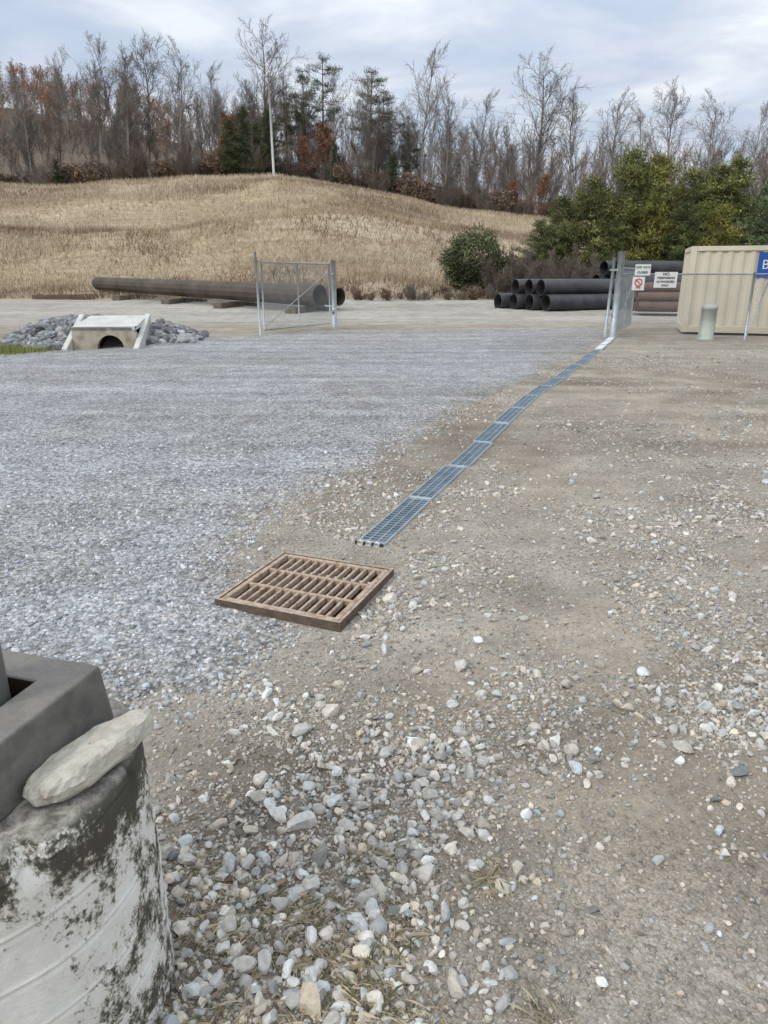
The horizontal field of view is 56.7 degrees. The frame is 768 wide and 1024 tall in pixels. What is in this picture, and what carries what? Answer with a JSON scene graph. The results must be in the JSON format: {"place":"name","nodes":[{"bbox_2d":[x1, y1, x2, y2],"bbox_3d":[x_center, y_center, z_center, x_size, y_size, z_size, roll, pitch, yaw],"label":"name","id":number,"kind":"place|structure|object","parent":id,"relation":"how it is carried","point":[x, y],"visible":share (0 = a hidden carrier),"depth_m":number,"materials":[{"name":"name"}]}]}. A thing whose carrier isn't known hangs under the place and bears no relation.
{"place":"outdoors","nodes":[
{"label":"outdoors","id":0,"kind":"place"},
{"bbox_2d":[0,327,608,729],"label":"gravel road","id":1,"kind":"structure","parent":0,"point":[368,371],"depth_m":7.43,"materials":[{"name":"grey gravel"}]},
{"bbox_2d":[215,551,393,631],"bbox_3d":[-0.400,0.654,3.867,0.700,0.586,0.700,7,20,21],"label":"storm drain grate","id":2,"kind":"object","parent":1,"relation":"on","point":[279,590],"visible":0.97,"depth_m":3.74,"materials":[{"name":"metal"}]},
{"bbox_2d":[355,337,614,547],"bbox_3d":[2.844,-2.146,11.469,0.340,0.093,16.035,7,20,21],"label":"trench drain","id":3,"kind":"object","parent":1,"relation":"on","point":[435,485],"visible":1,"depth_m":6.13,"materials":[{"name":"metal"}]},
{"bbox_2d":[0,107,767,1023],"bbox_3d":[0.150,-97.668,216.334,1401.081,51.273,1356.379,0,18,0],"label":"ground","id":4,"kind":"structure","parent":0,"point":[368,315],"depth_m":3.26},
{"bbox_2d":[0,115,18,171],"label":"bare tree","id":5,"kind":"object","parent":4,"relation":"on","point":[5,153],"visible":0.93,"depth_m":80.39,"materials":[{"name":"grey plant"}]},
{"bbox_2d":[0,69,48,176],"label":"bare tree","id":6,"kind":"object","parent":4,"relation":"on","point":[23,140],"visible":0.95,"depth_m":78.84,"materials":[{"name":"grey plant"}]},
{"bbox_2d":[0,339,74,357],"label":"roadside grass","id":7,"kind":"structure","parent":4,"relation":"on","point":[5,348],"depth_m":15.41,"materials":[{"name":"green plant"}]},
{"bbox_2d":[50,158,65,185],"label":"cedar tree","id":8,"kind":"object","parent":4,"relation":"on","point":[59,177],"visible":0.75,"depth_m":77.12,"materials":[{"name":"green plant"}]},
{"bbox_2d":[34,46,86,164],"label":"bare tree","id":9,"kind":"object","parent":4,"relation":"on","point":[68,129],"visible":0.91,"depth_m":81.83,"materials":[{"name":"grey plant"}]},
{"bbox_2d":[32,294,107,298],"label":"rusty beams","id":10,"kind":"structure","parent":4,"relation":"on","point":[60,296],"depth_m":38.73,"materials":[{"name":"metal"}]},
{"bbox_2d":[0,697,174,1023],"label":"concrete pier","id":11,"kind":"structure","parent":4,"relation":"on","point":[85,931],"depth_m":1.36,"materials":[{"name":"white concrete"}]},
{"bbox_2d":[0,643,113,820],"bbox_3d":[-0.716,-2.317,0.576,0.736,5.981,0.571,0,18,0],"label":"concrete block","id":12,"kind":"object","parent":11,"relation":"on","point":[49,707],"visible":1,"depth_m":1.44,"materials":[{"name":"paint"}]},
{"bbox_2d":[23,709,154,806],"bbox_3d":[-0.584,0.484,1.426,0.126,0.073,0.294,9,21,26],"label":"flat rock","id":13,"kind":"object","parent":11,"relation":"on","point":[92,756],"visible":1,"depth_m":1.38,"materials":[{"name":"stone"}]},
{"bbox_2d":[71,55,123,160],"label":"bare tree","id":14,"kind":"object","parent":4,"relation":"on","point":[95,92],"visible":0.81,"depth_m":80.19,"materials":[{"name":"grey plant"}]},
{"bbox_2d":[62,31,140,161],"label":"bare tree","id":15,"kind":"object","parent":4,"relation":"on","point":[101,55],"visible":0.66,"depth_m":80.29,"materials":[{"name":"grey plant"}]},
{"bbox_2d":[0,313,208,349],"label":"riprap rocks","id":16,"kind":"object","parent":4,"relation":"on","point":[49,331],"visible":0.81,"depth_m":17.13,"materials":[{"name":"stone"}]},
{"bbox_2d":[62,314,150,350],"bbox_3d":[-6.553,-4.363,17.540,1.680,1.024,3.450,-2,19,-6],"label":"culvert headwall","id":17,"kind":"object","parent":4,"relation":"on","point":[92,332],"visible":0.62,"depth_m":16.37,"materials":[{"name":"concrete"}]},
{"bbox_2d":[97,40,155,161],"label":"bare tree","id":18,"kind":"object","parent":4,"relation":"on","point":[125,84],"visible":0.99,"depth_m":77.43,"materials":[{"name":"grey plant"}]},
{"bbox_2d":[116,27,185,178],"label":"bare tree","id":19,"kind":"object","parent":4,"relation":"on","point":[145,41],"visible":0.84,"depth_m":79.83,"materials":[{"name":"grey plant"}]},
{"bbox_2d":[149,35,206,150],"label":"bare tree","id":20,"kind":"object","parent":4,"relation":"on","point":[175,121],"visible":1,"depth_m":78.77,"materials":[{"name":"grey plant"}]},
{"bbox_2d":[192,60,233,153],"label":"bare tree","id":21,"kind":"object","parent":4,"relation":"on","point":[210,97],"visible":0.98,"depth_m":80.57,"materials":[{"name":"grey plant"}]},
{"bbox_2d":[92,277,345,313],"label":"steel pole sections","id":22,"kind":"object","parent":4,"relation":"on","point":[243,293],"visible":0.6,"depth_m":34.20,"materials":[{"name":"metal"}]},
{"bbox_2d":[211,134,233,166],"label":"oak tree","id":23,"kind":"object","parent":4,"relation":"on","point":[219,145],"visible":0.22,"depth_m":76.74,"materials":[{"name":"brown plant"}]},
{"bbox_2d":[217,111,239,169],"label":"oak tree","id":24,"kind":"object","parent":4,"relation":"on","point":[226,116],"visible":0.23,"depth_m":78.65,"materials":[{"name":"brown plant"}]},
{"bbox_2d":[218,117,244,175],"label":"cedar tree","id":25,"kind":"object","parent":4,"relation":"on","point":[230,149],"visible":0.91,"depth_m":75.75,"materials":[{"name":"green plant"}]},
{"bbox_2d":[223,105,260,174],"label":"cedar tree","id":26,"kind":"object","parent":4,"relation":"on","point":[242,139],"visible":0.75,"depth_m":75.67,"materials":[{"name":"green plant"}]},
{"bbox_2d":[243,121,270,174],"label":"cedar tree","id":27,"kind":"object","parent":4,"relation":"on","point":[256,133],"visible":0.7,"depth_m":75.71,"materials":[{"name":"green plant"}]},
{"bbox_2d":[223,15,308,148],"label":"bare tree","id":28,"kind":"object","parent":4,"relation":"on","point":[265,97],"visible":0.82,"depth_m":76.76,"materials":[{"name":"grey plant"}]},
{"bbox_2d":[257,108,286,175],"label":"cedar tree","id":29,"kind":"object","parent":4,"relation":"on","point":[266,124],"visible":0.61,"depth_m":76.93,"materials":[{"name":"green plant"}]},
{"bbox_2d":[163,750,405,1023],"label":"pebbles","id":30,"kind":"object","parent":4,"relation":"on","point":[178,983],"visible":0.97,"depth_m":1.90,"materials":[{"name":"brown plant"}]},
{"bbox_2d":[272,82,296,174],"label":"pine tree","id":31,"kind":"object","parent":4,"relation":"on","point":[291,131],"visible":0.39,"depth_m":84.86,"materials":[{"name":"green plant"}]},
{"bbox_2d":[254,252,336,335],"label":"chain link gate","id":32,"kind":"structure","parent":4,"relation":"on","point":[333,293],"depth_m":20.63,"materials":[{"name":"metal"}]},
{"bbox_2d":[284,80,315,153],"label":"bare tree","id":33,"kind":"object","parent":4,"relation":"on","point":[302,108],"visible":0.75,"depth_m":82.12,"materials":[{"name":"grey plant"}]},
{"bbox_2d":[278,65,327,155],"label":"pine tree","id":34,"kind":"object","parent":4,"relation":"on","point":[302,77],"visible":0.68,"depth_m":82.57,"materials":[{"name":"green plant"}]},
{"bbox_2d":[291,135,325,178],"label":"oak tree","id":35,"kind":"object","parent":4,"relation":"on","point":[303,146],"visible":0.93,"depth_m":79.30,"materials":[{"name":"brown plant"}]},
{"bbox_2d":[295,51,345,163],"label":"pine tree","id":36,"kind":"object","parent":4,"relation":"on","point":[330,68],"visible":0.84,"depth_m":80.42,"materials":[{"name":"green plant"}]},
{"bbox_2d":[312,121,336,178],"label":"oak tree","id":37,"kind":"object","parent":4,"relation":"on","point":[325,134],"visible":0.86,"depth_m":80.30,"materials":[{"name":"brown plant"}]},
{"bbox_2d":[300,70,360,162],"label":"bare tree","id":38,"kind":"object","parent":4,"relation":"on","point":[332,109],"visible":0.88,"depth_m":80.44,"materials":[{"name":"grey plant"}]},
{"bbox_2d":[325,143,347,184],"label":"cedar tree","id":39,"kind":"object","parent":4,"relation":"on","point":[335,154],"visible":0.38,"depth_m":79.50,"materials":[{"name":"green plant"}]},
{"bbox_2d":[344,69,390,165],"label":"bare tree","id":40,"kind":"object","parent":4,"relation":"on","point":[367,103],"visible":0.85,"depth_m":79.36,"materials":[{"name":"grey plant"}]},
{"bbox_2d":[343,67,396,165],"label":"pine tree","id":41,"kind":"object","parent":4,"relation":"on","point":[376,83],"visible":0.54,"depth_m":80.97,"materials":[{"name":"green plant"}]},
{"bbox_2d":[162,828,580,1023],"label":"dead weeds","id":42,"kind":"object","parent":4,"relation":"on","point":[367,983],"visible":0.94,"depth_m":1.77,"materials":[{"name":"beige plant"}]},
{"bbox_2d":[0,135,754,300],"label":"undergrowth brush","id":43,"kind":"object","parent":4,"relation":"on","point":[454,196],"visible":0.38,"depth_m":76.49,"materials":[{"name":"brown plant"}]},
{"bbox_2d":[367,135,390,178],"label":"cedar tree","id":44,"kind":"object","parent":4,"relation":"on","point":[381,162],"visible":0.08,"depth_m":86.62,"materials":[{"name":"green plant"}]},
{"bbox_2d":[0,172,759,299],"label":"dry grass","id":45,"kind":"structure","parent":4,"relation":"on","point":[376,212],"depth_m":51.95,"materials":[{"name":"beige plant"}]},
{"bbox_2d":[357,87,403,171],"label":"pine tree","id":46,"kind":"object","parent":4,"relation":"on","point":[387,97],"visible":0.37,"depth_m":82.86,"materials":[{"name":"green plant"}]},
{"bbox_2d":[0,58,767,215],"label":"distant woodland","id":47,"kind":"object","parent":4,"relation":"on","point":[556,185],"visible":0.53,"depth_m":88.85,"materials":[{"name":"brown plant"}]},
{"bbox_2d":[383,152,400,192],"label":"cedar tree","id":48,"kind":"object","parent":4,"relation":"on","point":[393,163],"visible":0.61,"depth_m":78.75,"materials":[{"name":"green plant"}]},
{"bbox_2d":[402,160,413,189],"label":"cedar tree","id":49,"kind":"object","parent":4,"relation":"on","point":[407,165],"visible":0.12,"depth_m":79.63,"materials":[{"name":"green plant"}]},
{"bbox_2d":[395,116,428,170],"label":"pine tree","id":50,"kind":"object","parent":4,"relation":"on","point":[417,150],"visible":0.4,"depth_m":84.55,"materials":[{"name":"green plant"}]},
{"bbox_2d":[400,40,455,185],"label":"bare tree","id":51,"kind":"object","parent":4,"relation":"on","point":[428,95],"visible":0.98,"depth_m":80.08,"materials":[{"name":"grey plant"}]},
{"bbox_2d":[114,341,767,1023],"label":"loose stones","id":52,"kind":"object","parent":4,"relation":"on","point":[310,995],"visible":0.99,"depth_m":2.50,"materials":[{"name":"beige gravel"}]},
{"bbox_2d":[424,78,472,205],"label":"bare tree","id":53,"kind":"object","parent":4,"relation":"on","point":[445,158],"visible":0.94,"depth_m":80.97,"materials":[{"name":"grey plant"}]},
{"bbox_2d":[437,221,505,291],"bbox_3d":[5.083,-14.376,40.582,3.910,4.371,4.132,7,20,19],"label":"evergreen bush","id":54,"kind":"object","parent":4,"relation":"on","point":[458,271],"visible":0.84,"depth_m":39.85,"materials":[{"name":"green plant"}]},
{"bbox_2d":[464,88,511,186],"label":"bare tree","id":55,"kind":"object","parent":4,"relation":"on","point":[484,125],"visible":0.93,"depth_m":81.35,"materials":[{"name":"grey plant"}]},
{"bbox_2d":[484,245,526,292],"bbox_3d":[6.878,-13.439,40.088,3.014,3.107,3.613,0,19,-6],"label":"evergreen bush","id":56,"kind":"object","parent":4,"relation":"on","point":[502,265],"visible":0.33,"depth_m":39.42,"materials":[{"name":"green plant"}]},
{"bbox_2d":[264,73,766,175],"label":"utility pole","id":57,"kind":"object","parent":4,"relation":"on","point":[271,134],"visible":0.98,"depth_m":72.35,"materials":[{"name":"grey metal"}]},
{"bbox_2d":[506,179,526,213],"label":"oak tree","id":58,"kind":"object","parent":4,"relation":"on","point":[512,185],"visible":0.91,"depth_m":78.79,"materials":[{"name":"brown plant"}]},
{"bbox_2d":[523,174,550,215],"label":"oak tree","id":59,"kind":"object","parent":4,"relation":"on","point":[542,188],"visible":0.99,"depth_m":76.92,"materials":[{"name":"brown plant"}]},
{"bbox_2d":[511,218,564,273],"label":"pine tree","id":60,"kind":"object","parent":4,"relation":"on","point":[541,248],"visible":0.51,"depth_m":41.06,"materials":[{"name":"green plant"}]},
{"bbox_2d":[494,45,593,215],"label":"bare tree","id":61,"kind":"object","parent":4,"relation":"on","point":[537,159],"visible":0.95,"depth_m":80.37,"materials":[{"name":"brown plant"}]},
{"bbox_2d":[494,279,628,310],"bbox_3d":[8.473,-10.032,32.773,6.055,1.350,2.930,-7,20,-20],"label":"black pipe stack","id":62,"kind":"object","parent":4,"relation":"on","point":[560,294],"visible":0.79,"depth_m":31.76,"materials":[{"name":"black plastic"}]},
{"bbox_2d":[536,193,588,270],"bbox_3d":[10.738,-15.905,42.183,3.550,5.655,4.304,-4,19,-6],"label":"pine tree","id":63,"kind":"object","parent":4,"relation":"on","point":[564,203],"visible":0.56,"depth_m":41.29,"materials":[{"name":"green plant"}]},
{"bbox_2d":[545,83,598,218],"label":"bare tree","id":64,"kind":"object","parent":4,"relation":"on","point":[574,119],"visible":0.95,"depth_m":78.96,"materials":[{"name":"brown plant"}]},
{"bbox_2d":[551,173,634,275],"bbox_3d":[11.943,-16.105,41.483,4.776,6.704,5.267,2,19,7],"label":"pine tree","id":65,"kind":"object","parent":4,"relation":"on","point":[594,182],"visible":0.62,"depth_m":40.67,"materials":[{"name":"green plant"}]},
{"bbox_2d":[588,217,638,267],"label":"pine tree","id":66,"kind":"object","parent":4,"relation":"on","point":[616,222],"visible":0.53,"depth_m":39.60,"materials":[{"name":"green plant"}]},
{"bbox_2d":[586,88,645,198],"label":"bare tree","id":67,"kind":"object","parent":4,"relation":"on","point":[611,154],"visible":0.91,"depth_m":79.97,"materials":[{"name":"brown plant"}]},
{"bbox_2d":[603,251,635,336],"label":"chain link gate","id":68,"kind":"structure","parent":4,"relation":"on","point":[618,290],"depth_m":18.55,"materials":[{"name":"metal"}]},
{"bbox_2d":[566,144,676,269],"bbox_3d":[13.876,-16.396,40.508,5.506,8.242,6.253,-15,24,-38],"label":"pine tree","id":69,"kind":"object","parent":4,"relation":"on","point":[629,175],"visible":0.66,"depth_m":39.24,"materials":[{"name":"green plant"}]},
{"bbox_2d":[592,260,683,290],"bbox_3d":[13.758,-11.761,36.283,6.839,2.000,2.209,-7,20,-20],"label":"black pipe stack","id":70,"kind":"object","parent":4,"relation":"on","point":[605,266],"visible":0.13,"depth_m":35.44,"materials":[{"name":"black plastic"}]},
{"bbox_2d":[621,103,660,180],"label":"bare tree","id":71,"kind":"object","parent":4,"relation":"on","point":[641,128],"visible":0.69,"depth_m":81.27,"materials":[{"name":"grey plant"}]},
{"bbox_2d":[606,192,684,260],"bbox_3d":[14.538,-14.823,39.688,4.382,5.833,4.384,-15,24,-40],"label":"pine tree","id":72,"kind":"object","parent":4,"relation":"on","point":[647,216],"visible":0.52,"depth_m":39.13,"materials":[{"name":"green plant"}]},
{"bbox_2d":[629,282,680,311],"bbox_3d":[14.674,-8.623,28.560,9.076,1.130,1.725,4,19,10],"label":"rusty pipe stack","id":73,"kind":"object","parent":4,"relation":"on","point":[647,295],"visible":0.27,"depth_m":28.63,"materials":[{"name":"metal"}]},
{"bbox_2d":[614,152,697,258],"bbox_3d":[15.787,-16.610,41.040,6.308,7.993,6.305,-7,19,-24],"label":"pine tree","id":74,"kind":"object","parent":4,"relation":"on","point":[665,173],"visible":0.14,"depth_m":40.04,"materials":[{"name":"green plant"}]},
{"bbox_2d":[633,76,699,203],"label":"bare tree","id":75,"kind":"object","parent":4,"relation":"on","point":[672,123],"visible":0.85,"depth_m":82.09,"materials":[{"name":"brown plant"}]},
{"bbox_2d":[654,197,708,260],"bbox_3d":[16.149,-14.408,39.280,3.413,5.437,4.138,15,26,35],"label":"pine tree","id":76,"kind":"object","parent":4,"relation":"on","point":[677,251],"visible":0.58,"depth_m":38.45,"materials":[{"name":"green plant"}]},
{"bbox_2d":[654,165,728,260],"bbox_3d":[17.121,-15.633,40.008,4.755,7.145,5.484,5,19,15],"label":"pine tree","id":77,"kind":"object","parent":4,"relation":"on","point":[698,192],"visible":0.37,"depth_m":39.13,"materials":[{"name":"green plant"}]},
{"bbox_2d":[617,272,767,339],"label":"chain link fence","id":78,"kind":"object","parent":4,"relation":"on","point":[754,274],"visible":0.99,"depth_m":18.10,"materials":[{"name":"metal"}]},
{"bbox_2d":[632,277,644,289],"bbox_3d":[6.505,-5.841,18.182,0.300,0.330,0.024,3,19,9],"label":"prohibition sign","id":79,"kind":"object","parent":78,"relation":"attached to","point":[638,283],"visible":1,"depth_m":18.18,"materials":[{"name":"white metal"}]},
{"bbox_2d":[634,264,650,275],"bbox_3d":[6.578,-6.151,18.068,0.380,0.270,0.009,3,19,9],"label":"warning sign","id":80,"kind":"object","parent":78,"relation":"attached to","point":[642,269],"visible":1,"depth_m":18.07,"materials":[{"name":"white metal"}]},
{"bbox_2d":[653,272,677,287],"bbox_3d":[7.149,-5.892,18.050,0.550,0.380,0.009,3,19,9],"label":"no trespassing sign","id":81,"kind":"object","parent":78,"relation":"attached to","point":[665,279],"visible":1,"depth_m":18.05,"materials":[{"name":"white metal"}]},
{"bbox_2d":[697,304,717,339],"bbox_3d":[8.350,-4.899,18.344,0.420,0.910,0.420,0,18,0],"label":"utility pedestal","id":82,"kind":"object","parent":4,"relation":"on","point":[708,317],"visible":0.95,"depth_m":18.21,"materials":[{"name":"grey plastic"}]},
{"bbox_2d":[682,89,740,181],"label":"bare tree","id":83,"kind":"object","parent":4,"relation":"on","point":[712,145],"visible":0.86,"depth_m":80.68,"materials":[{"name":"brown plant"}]},
{"bbox_2d":[676,245,767,333],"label":"shipping container","id":84,"kind":"object","parent":4,"relation":"on","point":[725,259],"visible":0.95,"depth_m":19.25,"materials":[{"name":"beige metal"}]},
{"bbox_2d":[696,203,751,245],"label":"pine tree","id":85,"kind":"object","parent":4,"relation":"on","point":[721,219],"visible":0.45,"depth_m":38.05,"materials":[{"name":"green plant"}]},
{"bbox_2d":[691,159,759,245],"bbox_3d":[19.019,-16.290,41.103,6.238,7.466,5.533,-15,23,-37],"label":"pine tree","id":86,"kind":"object","parent":4,"relation":"on","point":[718,172],"visible":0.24,"depth_m":40.04,"materials":[{"name":"green plant"}]},
{"bbox_2d":[704,152,767,244],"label":"pine tree","id":87,"kind":"object","parent":4,"relation":"on","point":[742,163],"visible":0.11,"depth_m":41.62,"materials":[{"name":"green plant"}]},
{"bbox_2d":[727,173,767,245],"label":"pine tree","id":88,"kind":"object","parent":4,"relation":"on","point":[762,220],"visible":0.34,"depth_m":39.29,"materials":[{"name":"green plant"}]},
{"bbox_2d":[727,100,767,202],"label":"bare tree","id":89,"kind":"object","parent":4,"relation":"on","point":[755,146],"visible":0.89,"depth_m":80.27,"materials":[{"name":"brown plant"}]},
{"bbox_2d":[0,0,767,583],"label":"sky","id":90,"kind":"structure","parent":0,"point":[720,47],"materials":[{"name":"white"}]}
]}

